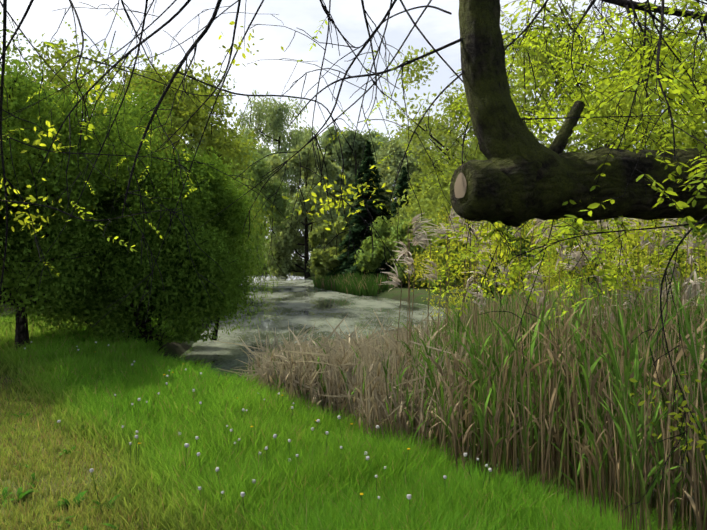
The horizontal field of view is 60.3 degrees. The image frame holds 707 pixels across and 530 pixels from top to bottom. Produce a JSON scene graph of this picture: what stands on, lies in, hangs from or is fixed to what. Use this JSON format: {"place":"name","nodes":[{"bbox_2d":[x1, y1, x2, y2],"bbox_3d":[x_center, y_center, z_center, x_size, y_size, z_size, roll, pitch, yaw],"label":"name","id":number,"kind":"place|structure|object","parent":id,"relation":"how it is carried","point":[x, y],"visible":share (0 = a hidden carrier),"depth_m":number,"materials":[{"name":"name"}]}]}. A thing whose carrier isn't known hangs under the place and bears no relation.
{"place":"outdoors","nodes":[
{"label":"outdoors","id":0,"kind":"place"},
{"bbox_2d":[0,262,696,529],"bbox_3d":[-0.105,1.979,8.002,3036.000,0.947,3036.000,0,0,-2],"label":"ground","id":1,"kind":"structure","parent":0,"point":[421,295],"depth_m":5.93,"materials":[{"name":"green plant"}]},
{"bbox_2d":[0,11,57,88],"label":"tree","id":2,"kind":"object","parent":1,"relation":"on","point":[16,49],"visible":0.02,"depth_m":24.87,"materials":[{"name":"green plant"}]},
{"bbox_2d":[0,33,191,263],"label":"tree","id":3,"kind":"object","parent":1,"relation":"on","point":[58,56],"depth_m":24.29,"materials":[{"name":"green plant"}]},
{"bbox_2d":[0,48,214,347],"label":"tree","id":4,"kind":"object","parent":1,"relation":"on","point":[19,246],"depth_m":9.79,"materials":[{"name":"green plant"}]},
{"bbox_2d":[10,131,259,350],"bbox_3d":[-4.245,-0.455,12.702,4.505,4.399,4.942,0,0,-2],"label":"bank shrub","id":5,"kind":"object","parent":1,"relation":"on","point":[169,300],"depth_m":11.24,"materials":[{"name":"green plant"}]},
{"bbox_2d":[32,35,275,246],"bbox_3d":[-8.242,-3.367,24.077,10.460,9.743,9.698,0,0,-2],"label":"tree","id":6,"kind":"object","parent":1,"relation":"on","point":[237,144],"depth_m":22.45,"materials":[{"name":"green plant"}]},
{"bbox_2d":[109,64,200,159],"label":"tree","id":7,"kind":"object","parent":1,"relation":"on","point":[151,67],"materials":[{"name":"green plant"}]},
{"bbox_2d":[94,59,261,261],"bbox_3d":[-8.671,-4.072,30.144,8.455,11.086,9.594,0,0,-2],"label":"tree","id":8,"kind":"object","parent":1,"relation":"on","point":[216,124],"depth_m":27.33,"materials":[{"name":"green plant"}]},
{"bbox_2d":[179,118,266,161],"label":"tree","id":9,"kind":"object","parent":1,"relation":"on","point":[207,137],"depth_m":99.67,"materials":[{"name":"green plant"}]},
{"bbox_2d":[164,146,287,339],"bbox_3d":[-3.046,-0.437,14.097,2.707,4.315,3.846,0,0,30],"label":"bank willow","id":10,"kind":"object","parent":1,"relation":"on","point":[252,252],"depth_m":14.34,"materials":[{"name":"green plant"}]},
{"bbox_2d":[180,135,296,275],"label":"tree","id":11,"kind":"object","parent":1,"relation":"on","point":[260,169],"depth_m":43.68,"materials":[{"name":"green plant"}]},
{"bbox_2d":[235,144,279,273],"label":"tree","id":12,"kind":"object","parent":1,"relation":"on","point":[266,152],"depth_m":80.72,"materials":[{"name":"green plant"}]},
{"bbox_2d":[24,331,491,521],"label":"flowers","id":13,"kind":"object","parent":1,"relation":"on","point":[91,470],"visible":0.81,"depth_m":4.41,"materials":[{"name":"white plant"}]},
{"bbox_2d":[234,90,320,274],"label":"willow","id":14,"kind":"object","parent":1,"relation":"on","point":[273,119],"depth_m":90.49,"materials":[{"name":"green plant"}]},
{"bbox_2d":[262,141,343,277],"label":"tree","id":15,"kind":"object","parent":1,"relation":"on","point":[284,244],"depth_m":68.32,"materials":[{"name":"green plant"}]},
{"bbox_2d":[280,125,363,269],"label":"tree","id":16,"kind":"object","parent":1,"relation":"on","point":[323,142],"depth_m":96.09,"materials":[{"name":"green plant"}]},
{"bbox_2d":[308,216,356,279],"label":"shrub","id":17,"kind":"object","parent":1,"relation":"on","point":[321,259],"depth_m":45.76,"materials":[{"name":"green plant"}]},
{"bbox_2d":[0,0,706,514],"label":"overhanging tree","id":18,"kind":"object","parent":1,"relation":"on","point":[646,8],"depth_m":2.97,"materials":[{"name":"plant"}]},
{"bbox_2d":[454,172,466,197],"bbox_3d":[0.507,-0.381,2.896,0.010,0.124,0.096,0,0,-28],"label":"cut branch end","id":19,"kind":"object","parent":18,"relation":"attached to","point":[460,187],"visible":1,"depth_m":2.89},
{"bbox_2d":[319,126,398,245],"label":"tree","id":20,"kind":"object","parent":1,"relation":"on","point":[359,142],"depth_m":85.16,"materials":[{"name":"green plant"}]},
{"bbox_2d":[326,140,398,280],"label":"spruce","id":21,"kind":"object","parent":1,"relation":"on","point":[358,229],"depth_m":44.54,"materials":[{"name":"green plant"}]},
{"bbox_2d":[378,166,410,276],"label":"spruce","id":22,"kind":"object","parent":1,"relation":"on","point":[400,186],"depth_m":49.82,"materials":[{"name":"green plant"}]},
{"bbox_2d":[353,216,446,287],"bbox_3d":[3.005,-0.778,37.882,6.057,4.718,5.780,0,0,-2],"label":"shrub","id":23,"kind":"object","parent":1,"relation":"on","point":[371,259],"depth_m":37.10,"materials":[{"name":"green plant"}]},
{"bbox_2d":[352,136,449,240],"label":"tree","id":24,"kind":"object","parent":1,"relation":"on","point":[398,154],"depth_m":72.18,"materials":[{"name":"green plant"}]},
{"bbox_2d":[382,124,433,209],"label":"tree","id":25,"kind":"object","parent":1,"relation":"on","point":[397,138],"depth_m":109.66,"materials":[{"name":"green plant"}]},
{"bbox_2d":[382,167,479,284],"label":"tree","id":26,"kind":"object","parent":1,"relation":"on","point":[414,179],"depth_m":41.99,"materials":[{"name":"green plant"}]},
{"bbox_2d":[401,112,484,182],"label":"tree","id":27,"kind":"object","parent":1,"relation":"on","point":[442,136],"depth_m":98.68,"materials":[{"name":"green plant"}]},
{"bbox_2d":[426,215,524,293],"bbox_3d":[6.111,-0.591,29.961,5.038,4.480,5.063,0,0,-2],"label":"shrub","id":28,"kind":"object","parent":1,"relation":"on","point":[453,265],"depth_m":29.71,"materials":[{"name":"green plant"}]},
{"bbox_2d":[385,13,634,268],"bbox_3d":[8.330,-5.545,31.711,13.360,14.058,13.752,0,0,-2],"label":"tree","id":29,"kind":"object","parent":1,"relation":"on","point":[427,204],"depth_m":30.28,"materials":[{"name":"green plant"}]},
{"bbox_2d":[402,206,671,318],"bbox_3d":[4.528,0.309,14.945,6.479,3.715,5.054,0,1,37],"label":"flowering shrub","id":30,"kind":"object","parent":1,"relation":"on","point":[439,255],"depth_m":15.29,"materials":[{"name":"plant"}]},
{"bbox_2d":[469,219,610,301],"bbox_3d":[7.160,-0.178,22.346,5.866,3.833,4.865,0,0,-2],"label":"shrub","id":31,"kind":"object","parent":1,"relation":"on","point":[522,251],"depth_m":21.65,"materials":[{"name":"green plant"}]},
{"bbox_2d":[381,208,706,527],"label":"reed plumes","id":32,"kind":"object","parent":1,"relation":"on","point":[577,255],"visible":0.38,"depth_m":5.30,"materials":[{"name":"plant"}]},
{"bbox_2d":[507,0,706,264],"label":"tree","id":33,"kind":"object","parent":1,"relation":"on","point":[546,92],"depth_m":23.98,"materials":[{"name":"green plant"}]},
{"bbox_2d":[534,217,700,306],"bbox_3d":[8.226,-0.274,20.303,5.654,3.960,5.892,0,0,-2],"label":"shrub","id":34,"kind":"object","parent":1,"relation":"on","point":[569,241],"depth_m":18.67,"materials":[{"name":"green plant"}]},
{"bbox_2d":[534,23,706,290],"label":"tree","id":35,"kind":"object","parent":1,"relation":"on","point":[605,110],"depth_m":16.98,"materials":[{"name":"green plant"}]},
{"bbox_2d":[535,218,706,305],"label":"flowering shrub","id":36,"kind":"object","parent":1,"relation":"on","point":[684,259],"depth_m":13.64,"materials":[{"name":"green plant"}]},
{"bbox_2d":[567,218,706,309],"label":"shrub","id":37,"kind":"object","parent":1,"relation":"on","point":[694,235],"depth_m":16.53,"materials":[{"name":"green plant"}]},
{"bbox_2d":[598,15,706,232],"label":"tree","id":38,"kind":"object","parent":1,"relation":"on","point":[676,71],"depth_m":24.20,"materials":[{"name":"green plant"}]},
{"bbox_2d":[0,0,706,259],"label":"sky","id":39,"kind":"structure","parent":0,"point":[440,28],"materials":[{"name":"white"}]},
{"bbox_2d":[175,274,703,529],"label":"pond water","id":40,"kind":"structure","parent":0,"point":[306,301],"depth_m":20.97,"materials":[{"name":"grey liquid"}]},
{"bbox_2d":[216,266,706,529],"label":"reeds","id":41,"kind":"object","parent":40,"relation":"on","point":[364,376],"visible":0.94,"depth_m":4.34,"materials":[{"name":"plant"}]}
]}

